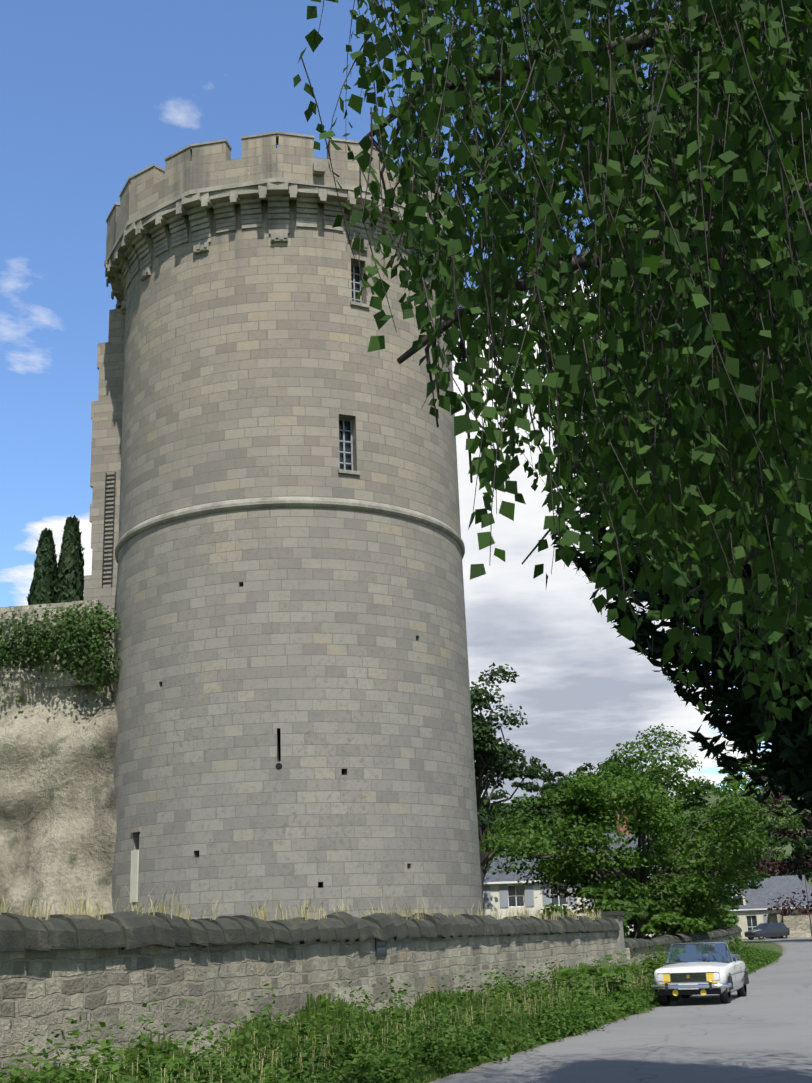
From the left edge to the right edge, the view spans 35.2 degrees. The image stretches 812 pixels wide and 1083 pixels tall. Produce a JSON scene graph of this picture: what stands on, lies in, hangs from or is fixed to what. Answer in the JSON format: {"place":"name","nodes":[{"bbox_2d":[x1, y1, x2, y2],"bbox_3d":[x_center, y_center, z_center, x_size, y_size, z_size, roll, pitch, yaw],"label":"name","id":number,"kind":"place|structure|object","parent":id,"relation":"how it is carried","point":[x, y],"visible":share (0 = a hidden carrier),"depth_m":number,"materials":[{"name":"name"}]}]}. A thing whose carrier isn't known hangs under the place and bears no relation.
{"place":"outdoors","nodes":[
{"label":"outdoors","id":0,"kind":"place"},
{"bbox_2d":[0,668,117,916],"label":"cliff","id":1,"kind":"structure","parent":0,"point":[58,827],"depth_m":34.96,"materials":[{"name":"beige stone"}]},
{"bbox_2d":[0,599,102,686],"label":"wall","id":2,"kind":"structure","parent":1,"relation":"attached to","point":[51,665],"depth_m":36.35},
{"bbox_2d":[0,600,121,716],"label":"cliff ivy","id":3,"kind":"object","parent":1,"relation":"attached to","point":[64,640],"visible":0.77,"depth_m":35.73,"materials":[{"name":"green plant"}]},
{"bbox_2d":[0,0,771,802],"label":"sky","id":4,"kind":"structure","parent":0,"point":[94,94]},
{"bbox_2d":[301,0,811,732],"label":"birch","id":5,"kind":"object","parent":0,"point":[579,262],"visible":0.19,"depth_m":3.71,"materials":[{"name":"green plant"}]},
{"bbox_2d":[293,0,811,744],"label":"birch hanging leaves","id":6,"kind":"object","parent":5,"relation":"attached to","point":[569,376],"visible":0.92,"depth_m":3.60,"materials":[{"name":"green plant"}]},
{"bbox_2d":[525,0,681,221],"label":"high birch boughs","id":7,"kind":"object","parent":5,"relation":"attached to","point":[628,20],"depth_m":12.45,"materials":[{"name":"brown wood"}]},
{"bbox_2d":[448,938,782,1072],"bbox_3d":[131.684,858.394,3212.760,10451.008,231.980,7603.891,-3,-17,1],"label":"ground","id":8,"kind":"structure","parent":0,"point":[776,947],"depth_m":93.48,"materials":[{"name":"green plant"}]},
{"bbox_2d":[26,528,57,604],"bbox_3d":[-16.993,3.075,59.956,1.862,7.772,1.749,-3,-17,1],"label":"cypress","id":9,"kind":"object","parent":8,"relation":"on","point":[43,580],"visible":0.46,"depth_m":60.04,"materials":[{"name":"green plant"}]},
{"bbox_2d":[51,515,84,602],"bbox_3d":[-15.697,2.735,59.795,1.904,8.266,1.893,-3,-17,1],"label":"cypress","id":10,"kind":"object","parent":8,"relation":"on","point":[69,580],"visible":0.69,"depth_m":59.86,"materials":[{"name":"green plant"}]},
{"bbox_2d":[84,131,482,920],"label":"tower","id":11,"kind":"structure","parent":8,"relation":"on","point":[274,579],"depth_m":34.80,"materials":[{"name":"beige stone"}]},
{"bbox_2d":[19,958,665,1082],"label":"verge seed grass","id":12,"kind":"structure","parent":8,"relation":"on","point":[397,1027],"depth_m":15.75,"materials":[{"name":"green plant"}]},
{"bbox_2d":[0,935,782,1082],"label":"verge weeds","id":13,"kind":"object","parent":8,"relation":"on","point":[559,1023],"visible":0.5,"depth_m":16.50,"materials":[{"name":"green plant"}]},
{"bbox_2d":[0,911,811,1082],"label":"roadside wall","id":14,"kind":"structure","parent":8,"relation":"on","point":[88,969],"depth_m":16.68,"materials":[{"name":"stone"}]},
{"bbox_2d":[0,878,600,920],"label":"dry grass","id":15,"kind":"structure","parent":14,"relation":"on","point":[304,914],"depth_m":17.90,"materials":[{"name":"beige"}]},
{"bbox_2d":[375,938,386,955],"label":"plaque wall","id":16,"kind":"structure","parent":14,"relation":"attached to","point":[380,948],"depth_m":21.00,"materials":[{"name":"grey metal"}]},
{"bbox_2d":[538,898,648,938],"bbox_3d":[6.370,13.601,43.657,4.332,2.946,4.484,-3,-17,1],"label":"garden shrub","id":17,"kind":"object","parent":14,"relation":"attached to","point":[640,913],"depth_m":43.28,"materials":[{"name":"green plant"}]},
{"bbox_2d":[577,885,635,932],"bbox_3d":[5.267,12.413,40.116,3.984,3.226,3.682,-3,-17,1],"label":"garden shrub","id":18,"kind":"object","parent":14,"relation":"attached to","point":[605,894],"depth_m":40.42,"materials":[{"name":"green plant"}]},
{"bbox_2d":[620,895,715,935],"bbox_3d":[12.102,18.064,60.837,5.593,4.056,5.164,-3,-17,1],"label":"garden shrub","id":19,"kind":"object","parent":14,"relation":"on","point":[712,924],"depth_m":61.31,"materials":[{"name":"green plant"}]},
{"bbox_2d":[620,896,718,939],"bbox_3d":[11.351,16.858,56.025,4.274,3.598,4.648,-3,-17,1],"label":"garden shrub","id":20,"kind":"object","parent":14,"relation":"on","point":[696,931],"depth_m":54.72,"materials":[{"name":"green plant"}]},
{"bbox_2d":[653,895,731,943],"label":"garden shrub","id":21,"kind":"object","parent":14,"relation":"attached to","point":[722,924],"depth_m":65.86,"materials":[{"name":"green plant"}]},
{"bbox_2d":[471,712,521,856],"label":"tree","id":22,"kind":"object","parent":8,"relation":"on","point":[492,813],"depth_m":73.27,"materials":[{"name":"green plant"}]},
{"bbox_2d":[469,662,572,901],"bbox_3d":[3.421,13.637,64.388,10.654,15.270,10.136,-3,-17,1],"label":"tree","id":23,"kind":"object","parent":8,"relation":"on","point":[486,738],"depth_m":63.97,"materials":[{"name":"green plant"}]},
{"bbox_2d":[491,795,615,835],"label":"tree","id":24,"kind":"object","parent":8,"relation":"on","point":[529,800],"depth_m":100.56,"materials":[{"name":"green plant"}]},
{"bbox_2d":[483,814,660,936],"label":"white house","id":25,"kind":"structure","parent":8,"relation":"on","point":[509,890],"depth_m":76.80,"materials":[{"name":"paint"}]},
{"bbox_2d":[479,723,809,938],"bbox_3d":[8.415,12.220,51.574,12.762,10.073,11.819,6,-19,-25],"label":"tree","id":26,"kind":"object","parent":8,"relation":"on","point":[598,794],"depth_m":50.56,"materials":[{"name":"green plant"}]},
{"bbox_2d":[546,12,811,880],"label":"leylandii","id":27,"kind":"object","parent":8,"relation":"on","point":[787,760],"visible":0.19,"depth_m":9.61,"materials":[{"name":"green plant"}]},
{"bbox_2d":[622,764,751,894],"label":"tree","id":28,"kind":"object","parent":8,"relation":"on","point":[707,786],"depth_m":89.51,"materials":[{"name":"green plant"}]},
{"bbox_2d":[667,812,774,894],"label":"tree","id":29,"kind":"object","parent":8,"relation":"on","point":[744,886],"depth_m":104.23,"materials":[{"name":"green plant"}]},
{"bbox_2d":[707,902,742,943],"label":"garden shrub","id":30,"kind":"object","parent":8,"relation":"on","point":[732,919],"depth_m":73.05,"materials":[{"name":"green plant"}]},
{"bbox_2d":[719,923,737,928],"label":"garden shrub","id":31,"kind":"object","parent":8,"relation":"on","point":[731,925],"depth_m":95.28,"materials":[{"name":"green plant"}]},
{"bbox_2d":[708,874,811,938],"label":"cottage","id":32,"kind":"structure","parent":8,"relation":"on","point":[752,912],"depth_m":129.79,"materials":[{"name":"stone"}]},
{"bbox_2d":[727,831,792,875],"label":"tree","id":33,"kind":"object","parent":8,"relation":"on","point":[781,854],"depth_m":204.06,"materials":[{"name":"green plant"}]},
{"bbox_2d":[723,814,811,881],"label":"tree","id":34,"kind":"object","parent":8,"relation":"on","point":[798,849],"depth_m":150.66,"materials":[{"name":"green plant"}]},
{"bbox_2d":[745,775,811,915],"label":"copper beech","id":35,"kind":"object","parent":8,"relation":"on","point":[789,866],"depth_m":101.76,"materials":[{"name":"plant"}]},
{"bbox_2d":[803,872,811,936],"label":"trunk","id":36,"kind":"object","parent":8,"relation":"on","point":[808,905],"visible":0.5,"depth_m":119.20,"materials":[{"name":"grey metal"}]},
{"bbox_2d":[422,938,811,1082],"bbox_3d":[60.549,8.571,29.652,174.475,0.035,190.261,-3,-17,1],"label":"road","id":37,"kind":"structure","parent":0,"point":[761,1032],"depth_m":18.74,"materials":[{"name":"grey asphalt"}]},
{"bbox_2d":[650,942,748,1005],"bbox_3d":[6.818,9.863,29.355,1.800,1.292,3.896,-9,-18,20],"label":"car","id":38,"kind":"object","parent":37,"relation":"on","point":[721,970],"visible":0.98,"depth_m":27.98,"materials":[{"name":"white paint"}]},
{"bbox_2d":[744,922,789,939],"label":"parked hatchback","id":39,"kind":"object","parent":37,"relation":"on","point":[772,930],"visible":1,"depth_m":117.80,"materials":[{"name":"grey paint"}]},
{"bbox_2d":[490,790,811,884],"bbox_3d":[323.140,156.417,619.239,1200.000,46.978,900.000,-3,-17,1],"label":"ridge hillside","id":40,"kind":"structure","parent":0,"point":[788,848],"depth_m":366.21,"materials":[{"name":"green plant"}]},
{"bbox_2d":[476,785,509,819],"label":"ridge tree","id":41,"kind":"object","parent":40,"relation":"on","point":[495,796],"depth_m":355.92,"materials":[{"name":"green plant"}]},
{"bbox_2d":[490,793,555,826],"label":"ridge tree","id":42,"kind":"object","parent":40,"relation":"on","point":[518,798],"depth_m":347.88,"materials":[{"name":"green plant"}]},
{"bbox_2d":[511,767,568,793],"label":"ridge tree","id":43,"kind":"object","parent":40,"relation":"on","point":[529,786],"depth_m":410.01,"materials":[{"name":"green plant"}]},
{"bbox_2d":[577,759,634,780],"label":"ridge tree","id":44,"kind":"object","parent":40,"relation":"on","point":[581,768],"depth_m":423.32,"materials":[{"name":"green plant"}]},
{"bbox_2d":[718,756,764,786],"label":"ridge tree","id":45,"kind":"object","parent":40,"relation":"on","point":[721,770],"depth_m":459.29,"materials":[{"name":"green plant"}]},
{"bbox_2d":[725,755,766,794],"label":"ridge tree","id":46,"kind":"object","parent":40,"relation":"on","point":[762,763],"depth_m":383.20,"materials":[{"name":"green plant"}]},
{"bbox_2d":[745,766,786,799],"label":"ridge tree","id":47,"kind":"object","parent":40,"relation":"on","point":[766,785],"depth_m":370.25,"materials":[{"name":"green plant"}]},
{"bbox_2d":[790,811,811,848],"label":"ridge tree","id":48,"kind":"object","parent":40,"relation":"on","point":[808,842],"depth_m":294.01,"materials":[{"name":"green plant"}]},
{"bbox_2d":[613,897,710,938],"bbox_3d":[8.713,14.866,47.925,5.248,3.053,3.947,-3,-17,1],"label":"garden shrub","id":49,"kind":"object","parent":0,"point":[665,920],"depth_m":47.07,"materials":[{"name":"green plant"}]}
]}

